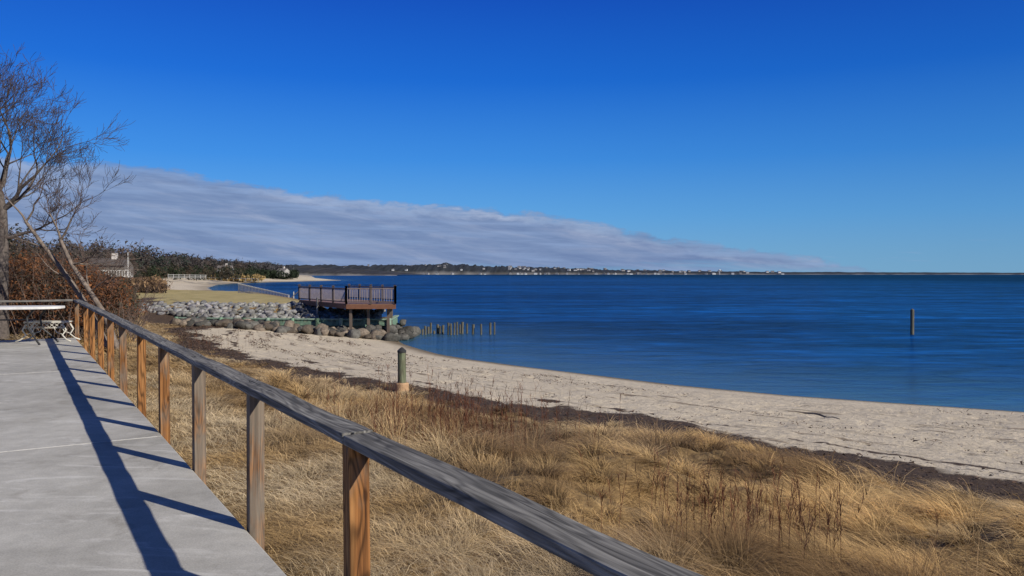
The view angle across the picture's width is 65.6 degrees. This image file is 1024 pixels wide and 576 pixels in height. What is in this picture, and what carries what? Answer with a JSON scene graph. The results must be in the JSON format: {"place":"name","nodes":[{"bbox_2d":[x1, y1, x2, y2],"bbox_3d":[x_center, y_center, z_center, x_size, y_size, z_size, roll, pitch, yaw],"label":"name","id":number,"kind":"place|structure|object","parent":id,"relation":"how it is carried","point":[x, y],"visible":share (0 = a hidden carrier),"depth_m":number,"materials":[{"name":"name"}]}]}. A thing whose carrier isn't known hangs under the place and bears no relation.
{"place":"outdoors","nodes":[
{"label":"outdoors","id":0,"kind":"place"},
{"bbox_2d":[0,338,285,575],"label":"concrete patio","id":1,"kind":"structure","parent":0,"point":[99,476],"depth_m":5.89,"materials":[{"name":"grey concrete"}]},
{"bbox_2d":[0,305,64,344],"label":"patio table","id":2,"kind":"object","parent":1,"relation":"on","point":[34,307],"visible":1,"depth_m":17.95,"materials":[{"name":"white paint"}]},
{"bbox_2d":[15,320,79,341],"bbox_3d":[-10.950,1.022,18.772,1.236,0.478,0.559,0,1,-7],"label":"lattice bench","id":3,"kind":"object","parent":1,"relation":"on","point":[43,322],"visible":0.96,"depth_m":18.60,"materials":[{"name":"beige paint"}]},
{"bbox_2d":[0,299,702,575],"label":"wooden railing","id":4,"kind":"object","parent":1,"relation":"on","point":[583,547],"visible":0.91,"depth_m":3.42,"materials":[{"name":"brown wood"}]},
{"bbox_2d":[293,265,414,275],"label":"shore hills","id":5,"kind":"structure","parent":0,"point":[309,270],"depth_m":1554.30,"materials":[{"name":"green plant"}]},
{"bbox_2d":[0,275,1023,575],"bbox_3d":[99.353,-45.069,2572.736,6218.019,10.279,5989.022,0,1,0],"label":"beach ground","id":6,"kind":"structure","parent":0,"point":[906,427],"depth_m":15.82,"materials":[{"name":"beige sand"}]},
{"bbox_2d":[0,44,134,338],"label":"bare tree","id":7,"kind":"object","parent":6,"relation":"on","point":[4,264],"visible":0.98,"depth_m":27.99,"materials":[{"name":"brown plant"}]},
{"bbox_2d":[0,166,154,350],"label":"leaning tree","id":8,"kind":"object","parent":6,"relation":"on","point":[75,288],"visible":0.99,"depth_m":26.04,"materials":[{"name":"grey plant"}]},
{"bbox_2d":[0,237,159,341],"bbox_3d":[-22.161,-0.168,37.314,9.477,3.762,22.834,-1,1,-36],"label":"brush thicket","id":9,"kind":"object","parent":6,"relation":"on","point":[110,293],"visible":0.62,"depth_m":29.84,"materials":[{"name":"brown plant"}]},
{"bbox_2d":[94,260,133,277],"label":"walls","id":10,"kind":"structure","parent":6,"relation":"on","point":[130,267],"depth_m":130.56,"materials":[{"name":"grey wood"}]},
{"bbox_2d":[88,253,134,265],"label":"roof","id":11,"kind":"structure","parent":10,"relation":"on","point":[112,257],"depth_m":132.03,"materials":[{"name":"grey"}]},
{"bbox_2d":[103,270,132,279],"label":"balcony","id":12,"kind":"structure","parent":6,"relation":"on","point":[119,272],"depth_m":129.03,"materials":[{"name":"white wood"}]},
{"bbox_2d":[8,223,295,276],"bbox_3d":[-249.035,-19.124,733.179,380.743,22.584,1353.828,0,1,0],"label":"distant treeline","id":13,"kind":"object","parent":6,"relation":"on","point":[160,260],"visible":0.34,"depth_m":297.59,"materials":[{"name":"green plant"}]},
{"bbox_2d":[112,273,264,292],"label":"marsh reeds","id":14,"kind":"object","parent":6,"relation":"on","point":[158,284],"visible":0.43,"depth_m":89.97,"materials":[{"name":"beige plant"}]},
{"bbox_2d":[134,261,299,280],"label":"evergreen shrubs","id":15,"kind":"object","parent":6,"relation":"on","point":[223,273],"visible":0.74,"depth_m":296.19,"materials":[{"name":"green plant"}]},
{"bbox_2d":[138,300,385,319],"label":"riprap rocks","id":16,"kind":"object","parent":6,"relation":"on","point":[206,309],"visible":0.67,"depth_m":51.59,"materials":[{"name":"grey stone"}]},
{"bbox_2d":[238,283,288,296],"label":"white picket fence","id":17,"kind":"object","parent":6,"relation":"on","point":[252,287],"visible":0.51,"depth_m":84.06,"materials":[{"name":"beige paint"}]},
{"bbox_2d":[276,267,289,276],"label":"white cottage","id":18,"kind":"structure","parent":6,"relation":"on","point":[285,270],"depth_m":408.78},
{"bbox_2d":[174,315,398,328],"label":"timber seawall","id":19,"kind":"object","parent":6,"relation":"on","point":[356,323],"visible":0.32,"depth_m":48.28,"materials":[{"name":"brown wood"}]},
{"bbox_2d":[170,316,420,341],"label":"shore boulders","id":20,"kind":"object","parent":6,"relation":"on","point":[398,332],"visible":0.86,"depth_m":46.43,"materials":[{"name":"grey stone"}]},
{"bbox_2d":[316,298,317,314],"bbox_3d":[-12.475,1.346,50.933,0.140,1.450,0.754,0,1,-14],"label":"timber post","id":21,"kind":"object","parent":6,"relation":"on","point":[316,306],"visible":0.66,"depth_m":50.57,"materials":[{"name":"wood"}]},
{"bbox_2d":[298,284,396,332],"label":"viewing deck","id":22,"kind":"structure","parent":6,"relation":"on","point":[334,301],"depth_m":48.56,"materials":[{"name":"wood"}]},
{"bbox_2d":[395,347,408,391],"bbox_3d":[-2.860,2.289,20.645,0.360,1.514,0.360,0,1,0],"label":"mooring post","id":23,"kind":"object","parent":6,"relation":"on","point":[404,384],"visible":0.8,"depth_m":20.54,"materials":[{"name":"wood"}]},
{"bbox_2d":[461,322,463,333],"bbox_3d":[-3.297,2.944,52.642,0.201,1.397,0.177,0,1,0],"label":"old piling","id":24,"kind":"object","parent":6,"relation":"on","point":[462,327],"visible":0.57,"depth_m":52.57,"materials":[{"name":"grey wood"}]},
{"bbox_2d":[0,318,1023,575],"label":"dune grass","id":25,"kind":"structure","parent":6,"relation":"on","point":[712,560],"depth_m":8.35,"materials":[{"name":"beige plant"}]},
{"bbox_2d":[174,330,942,575],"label":"dead weed stalks","id":26,"kind":"object","parent":6,"relation":"on","point":[464,416],"visible":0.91,"depth_m":9.43,"materials":[{"name":"brown plant"}]},
{"bbox_2d":[151,325,1023,500],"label":"seaweed wrack","id":27,"kind":"object","parent":6,"relation":"on","point":[187,334],"visible":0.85,"depth_m":23.25,"materials":[{"name":"brown plant"}]},
{"bbox_2d":[788,411,838,418],"bbox_3d":[7.672,3.192,19.919,0.406,0.113,1.532,-1,1,-31],"label":"driftwood","id":28,"kind":"object","parent":6,"relation":"on","point":[811,413],"visible":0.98,"depth_m":20.27,"materials":[{"name":"grey wood"}]},
{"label":"walls","id":29,"kind":"object","parent":6,"relation":"on","visible":0},
{"bbox_2d":[217,263,232,268],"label":"roof","id":30,"kind":"structure","parent":29,"relation":"on","point":[218,266],"depth_m":354.36,"materials":[{"name":"grey"}]},
{"bbox_2d":[0,0,1023,272],"label":"sky","id":31,"kind":"structure","parent":0,"point":[670,135],"materials":[{"name":"blue"}]},
{"bbox_2d":[207,275,1023,411],"bbox_3d":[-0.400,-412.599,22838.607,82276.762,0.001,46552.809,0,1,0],"label":"sea water","id":32,"kind":"structure","parent":0,"point":[847,337],"depth_m":57.83,"materials":[{"name":"blue liquid"}]},
{"bbox_2d":[910,309,913,334],"bbox_3d":[26.200,2.701,52.058,0.237,2.700,0.237,0,1,0],"label":"mooring pile","id":33,"kind":"object","parent":32,"relation":"in","point":[911,321],"visible":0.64,"depth_m":51.97,"materials":[{"name":"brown wood"}]},
{"bbox_2d":[284,262,1023,274],"bbox_3d":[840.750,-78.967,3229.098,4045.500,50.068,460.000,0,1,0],"label":"shore hills","id":34,"kind":"structure","parent":0,"point":[449,269],"depth_m":3032.94,"materials":[{"name":"green plant"}]},
{"bbox_2d":[343,264,783,274],"bbox_3d":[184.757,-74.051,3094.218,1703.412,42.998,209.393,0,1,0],"label":"shoreline village","id":35,"kind":"object","parent":34,"relation":"on","point":[576,269],"visible":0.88,"depth_m":3047.74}
]}

